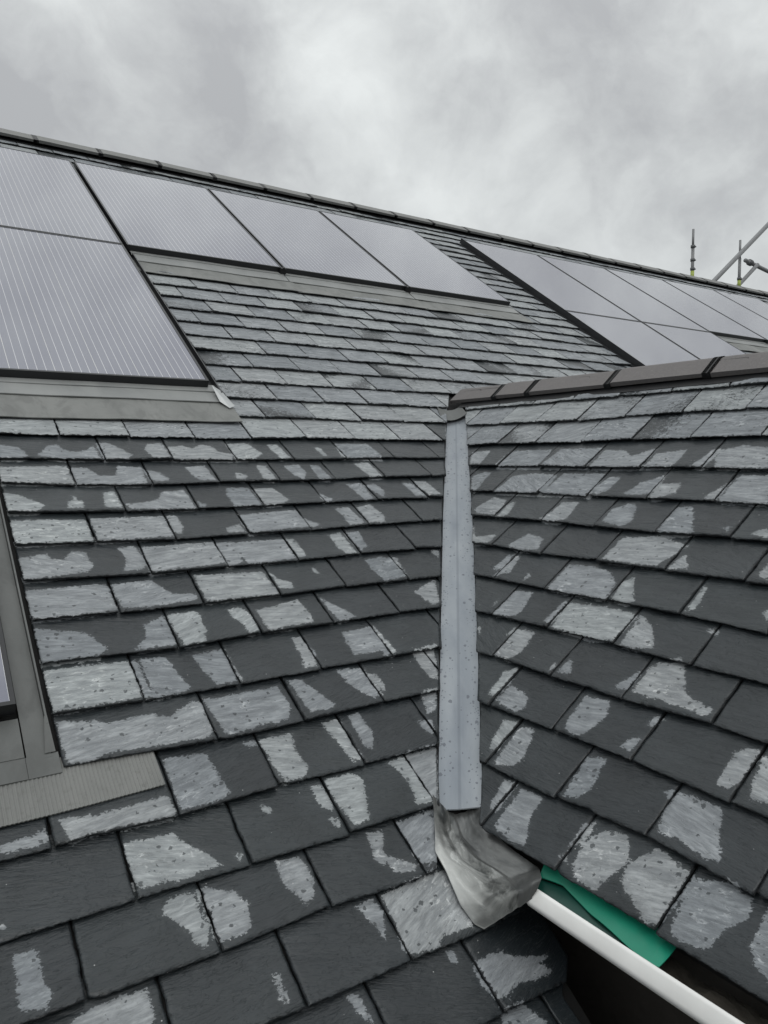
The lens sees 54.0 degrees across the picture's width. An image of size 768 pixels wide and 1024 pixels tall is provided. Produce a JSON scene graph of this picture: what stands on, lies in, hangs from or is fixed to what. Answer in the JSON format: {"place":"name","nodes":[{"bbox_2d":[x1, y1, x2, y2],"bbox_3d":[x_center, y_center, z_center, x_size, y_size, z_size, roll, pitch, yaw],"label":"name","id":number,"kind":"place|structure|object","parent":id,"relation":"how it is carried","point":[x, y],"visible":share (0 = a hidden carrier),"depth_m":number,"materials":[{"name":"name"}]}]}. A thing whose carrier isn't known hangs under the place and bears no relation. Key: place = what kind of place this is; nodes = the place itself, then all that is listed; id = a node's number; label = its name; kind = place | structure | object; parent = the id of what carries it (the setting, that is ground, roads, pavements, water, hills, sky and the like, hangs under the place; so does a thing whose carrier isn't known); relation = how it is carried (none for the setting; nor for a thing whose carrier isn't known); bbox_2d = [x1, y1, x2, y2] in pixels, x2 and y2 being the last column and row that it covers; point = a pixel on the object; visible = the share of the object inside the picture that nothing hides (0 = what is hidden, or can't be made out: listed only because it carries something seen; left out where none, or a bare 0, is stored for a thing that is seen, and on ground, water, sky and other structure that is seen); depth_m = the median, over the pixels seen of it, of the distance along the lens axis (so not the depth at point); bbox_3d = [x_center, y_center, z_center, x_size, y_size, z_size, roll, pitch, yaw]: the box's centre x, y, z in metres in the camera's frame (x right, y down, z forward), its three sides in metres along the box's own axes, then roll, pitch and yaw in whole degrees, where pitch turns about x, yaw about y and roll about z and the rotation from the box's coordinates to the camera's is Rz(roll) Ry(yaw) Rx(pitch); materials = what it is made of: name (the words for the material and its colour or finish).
{"place":"outdoors","nodes":[
{"label":"outdoors","id":0,"kind":"place"},
{"bbox_2d":[0,0,767,291],"label":"sky","id":1,"kind":"structure","parent":0,"point":[614,129],"materials":[{"name":"grey"}]},
{"label":"ground","id":2,"kind":"structure","parent":0,"visible":0},
{"bbox_2d":[0,128,767,1023],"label":"house","id":3,"kind":"structure","parent":2,"relation":"on","point":[234,628],"depth_m":2.11,"materials":[{"name":"stone"}]},
{"bbox_2d":[0,619,15,715],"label":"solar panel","id":4,"kind":"object","parent":3,"relation":"on","point":[7,702],"visible":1,"depth_m":1.78,"materials":[{"name":"grey glass"}]},
{"bbox_2d":[0,500,61,785],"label":"lead surround","id":5,"kind":"object","parent":3,"relation":"attached to","point":[41,760],"visible":0.98,"depth_m":1.81,"materials":[{"name":"grey metal"}]},
{"bbox_2d":[0,146,122,243],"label":"solar panel","id":6,"kind":"object","parent":3,"relation":"on","point":[44,193],"visible":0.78,"depth_m":4.68,"materials":[{"name":"grey glass"}]},
{"bbox_2d":[0,751,165,827],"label":"ribbed flashing","id":7,"kind":"object","parent":3,"relation":"on","point":[78,786],"visible":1,"depth_m":1.67,"materials":[{"name":"grey metal"}]},
{"bbox_2d":[0,226,208,386],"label":"solar panel","id":8,"kind":"object","parent":3,"relation":"on","point":[77,309],"visible":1,"depth_m":3.50,"materials":[{"name":"grey glass"}]},
{"bbox_2d":[0,377,242,421],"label":"metal flashing","id":9,"kind":"object","parent":3,"relation":"on","point":[35,398],"visible":0.97,"depth_m":3.03,"materials":[{"name":"metal"}]},
{"bbox_2d":[212,386,234,407],"bbox_3d":[-0.714,-0.509,3.323,0.116,0.107,0.045,3,5,37],"label":"corner flashing","id":10,"kind":"object","parent":9,"relation":"attached to","point":[223,399],"visible":1,"depth_m":3.31,"materials":[{"name":"silver metal"}]},
{"bbox_2d":[132,253,221,391],"bbox_3d":[-1.117,-1.004,3.885,0.038,0.954,1.386,-3,5,-33],"label":"side flashing","id":11,"kind":"object","parent":3,"relation":"attached to","point":[209,376],"visible":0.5,"depth_m":3.79,"materials":[{"name":"black metal"}]},
{"bbox_2d":[73,161,286,275],"bbox_3d":[-1.463,-2.066,5.269,1.030,0.987,1.430,-3,5,-33],"label":"solar panel","id":12,"kind":"object","parent":3,"relation":"on","point":[150,215],"visible":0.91,"depth_m":5.13,"materials":[{"name":"grey glass"}]},
{"bbox_2d":[130,251,301,291],"bbox_3d":[-1.029,-1.490,4.672,1.034,0.186,0.270,-3,5,-33],"label":"metal flashing","id":13,"kind":"object","parent":3,"relation":"on","point":[152,263],"visible":0.98,"depth_m":4.64,"materials":[{"name":"metal"}]},
{"bbox_2d":[208,188,411,292],"bbox_3d":[-0.610,-2.109,5.830,1.024,0.987,1.430,-3,5,-33],"label":"solar panel","id":14,"kind":"object","parent":3,"relation":"on","point":[297,240],"visible":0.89,"depth_m":5.71,"materials":[{"name":"grey glass"}]},
{"bbox_2d":[285,273,428,308],"bbox_3d":[-0.187,-1.532,5.226,1.048,0.187,0.270,-3,5,-33],"label":"metal flashing","id":15,"kind":"object","parent":3,"relation":"on","point":[313,285],"visible":0.99,"depth_m":5.20,"materials":[{"name":"metal"}]},
{"bbox_2d":[319,211,509,305],"bbox_3d":[0.223,-2.170,6.399,1.010,0.951,1.392,-3,5,-33],"label":"solar panel","id":16,"kind":"object","parent":3,"relation":"on","point":[416,262],"visible":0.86,"depth_m":6.28,"materials":[{"name":"grey glass"}]},
{"bbox_2d":[437,407,466,419],"bbox_3d":[0.356,-0.525,3.996,0.139,0.085,0.126,-1,4,-9],"label":"ridge flashing","id":17,"kind":"object","parent":3,"relation":"on","point":[456,413],"visible":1,"depth_m":4.00,"materials":[{"name":"grey metal"}]},
{"bbox_2d":[439,414,481,809],"bbox_3d":[0.294,0.119,3.000,0.121,1.159,2.214,0,4,5],"label":"valley gutter","id":18,"kind":"object","parent":3,"relation":"attached to","point":[460,773],"visible":0.94,"depth_m":2.47,"materials":[{"name":"grey metal"}]},
{"bbox_2d":[409,292,532,322],"bbox_3d":[0.670,-1.575,5.790,1.070,0.187,0.269,-3,5,-33],"label":"metal flashing","id":19,"kind":"object","parent":3,"relation":"on","point":[447,304],"visible":1,"depth_m":5.77,"materials":[{"name":"metal"}]},
{"bbox_2d":[433,796,541,928],"bbox_3d":[0.229,0.835,1.784,0.179,0.190,0.384,-2,4,-20],"label":"lead flap","id":20,"kind":"object","parent":3,"relation":"on","point":[493,879],"visible":0.99,"depth_m":1.76,"materials":[{"name":"grey metal"}]},
{"bbox_2d":[457,238,645,366],"bbox_3d":[1.516,-1.714,6.479,0.045,1.920,2.809,-3,5,-33],"label":"side flashing","id":21,"kind":"object","parent":3,"relation":"attached to","point":[607,344],"visible":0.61,"depth_m":6.54,"materials":[{"name":"black metal"}]},
{"bbox_2d":[465,240,640,321],"bbox_3d":[1.587,-2.238,7.297,1.012,0.951,1.392,-3,5,-33],"label":"solar panel","id":22,"kind":"object","parent":3,"relation":"on","point":[563,290],"visible":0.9,"depth_m":7.23,"materials":[{"name":"grey glass"}]},
{"bbox_2d":[538,255,708,331],"bbox_3d":[2.469,-2.282,7.877,1.069,0.951,1.392,-3,5,-33],"label":"solar panel","id":23,"kind":"object","parent":3,"relation":"on","point":[630,299],"visible":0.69,"depth_m":7.81,"materials":[{"name":"grey glass"}]},
{"bbox_2d":[568,311,698,365],"bbox_3d":[2.348,-1.241,6.215,1.012,0.947,1.386,-3,5,-33],"label":"solar panel","id":24,"kind":"object","parent":3,"relation":"attached to","point":[643,343],"visible":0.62,"depth_m":6.44,"materials":[{"name":"grey glass"}]},
{"bbox_2d":[605,268,767,343],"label":"solar panel","id":25,"kind":"object","parent":3,"relation":"on","point":[709,319],"visible":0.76,"depth_m":8.38,"materials":[{"name":"grey glass"}]},
{"bbox_2d":[642,322,745,358],"bbox_3d":[3.230,-1.285,6.795,1.069,0.947,1.386,-3,5,-33],"label":"solar panel","id":26,"kind":"object","parent":3,"relation":"attached to","point":[701,344],"visible":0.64,"depth_m":7.08,"materials":[{"name":"grey glass"}]},
{"bbox_2d":[663,280,767,339],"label":"solar panel","id":27,"kind":"object","parent":3,"relation":"on","point":[737,313],"visible":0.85,"depth_m":9.13,"materials":[{"name":"grey glass"}]},
{"bbox_2d":[714,290,767,319],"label":"solar panel","id":28,"kind":"object","parent":3,"relation":"on","point":[757,306],"visible":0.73,"depth_m":9.90,"materials":[{"name":"grey glass"}]},
{"bbox_2d":[718,336,767,351],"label":"metal flashing","id":29,"kind":"object","parent":3,"relation":"on","point":[747,345],"visible":0.77,"depth_m":7.85,"materials":[{"name":"metal"}]},
{"bbox_2d":[450,351,767,1023],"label":"house wing","id":30,"kind":"structure","parent":2,"relation":"on","point":[620,533],"depth_m":2.05,"materials":[{"name":"grey stone"}]},
{"bbox_2d":[538,865,675,967],"bbox_3d":[0.437,0.826,1.555,0.080,0.056,0.354,-3,5,-33],"label":"green sheet","id":31,"kind":"object","parent":30,"relation":"hanging from","point":[644,941],"visible":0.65,"depth_m":1.53,"materials":[{"name":"teal plastic"}]},
{"bbox_2d":[526,889,767,1023],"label":"gutter","id":32,"kind":"object","parent":30,"relation":"attached to","point":[674,982],"visible":0.73,"depth_m":1.39,"materials":[{"name":"white plastic"}]},
{"bbox_2d":[690,229,695,275],"bbox_3d":[5.305,0.614,13.228,0.087,10.900,0.074,-3,5,-33],"label":"scaffold pole","id":33,"kind":"object","parent":2,"relation":"on","point":[692,260],"visible":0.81,"depth_m":12.86,"materials":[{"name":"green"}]},
{"bbox_2d":[737,240,741,285],"bbox_3d":[6.465,0.541,13.990,0.087,10.930,0.074,-3,5,-33],"label":"scaffold pole","id":34,"kind":"object","parent":2,"relation":"on","point":[739,278],"visible":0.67,"depth_m":13.62,"materials":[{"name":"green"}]},
{"bbox_2d":[712,222,767,280],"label":"scaffold pole","id":35,"kind":"object","parent":34,"relation":"attached to","point":[736,257],"visible":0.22,"depth_m":13.47,"materials":[{"name":"grey metal"}]},
{"bbox_2d":[736,263,758,284],"bbox_3d":[6.181,-3.857,13.606,1.977,1.517,0.115,-3,5,-33],"label":"scaffold pole","id":36,"kind":"object","parent":34,"relation":"attached to","point":[751,271],"visible":0.17,"depth_m":13.92,"materials":[{"name":"grey metal"}]},
{"bbox_2d":[743,258,767,272],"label":"scaffold pole","id":37,"kind":"object","parent":36,"relation":"attached to","point":[749,262],"visible":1,"depth_m":14.06,"materials":[{"name":"grey metal"}]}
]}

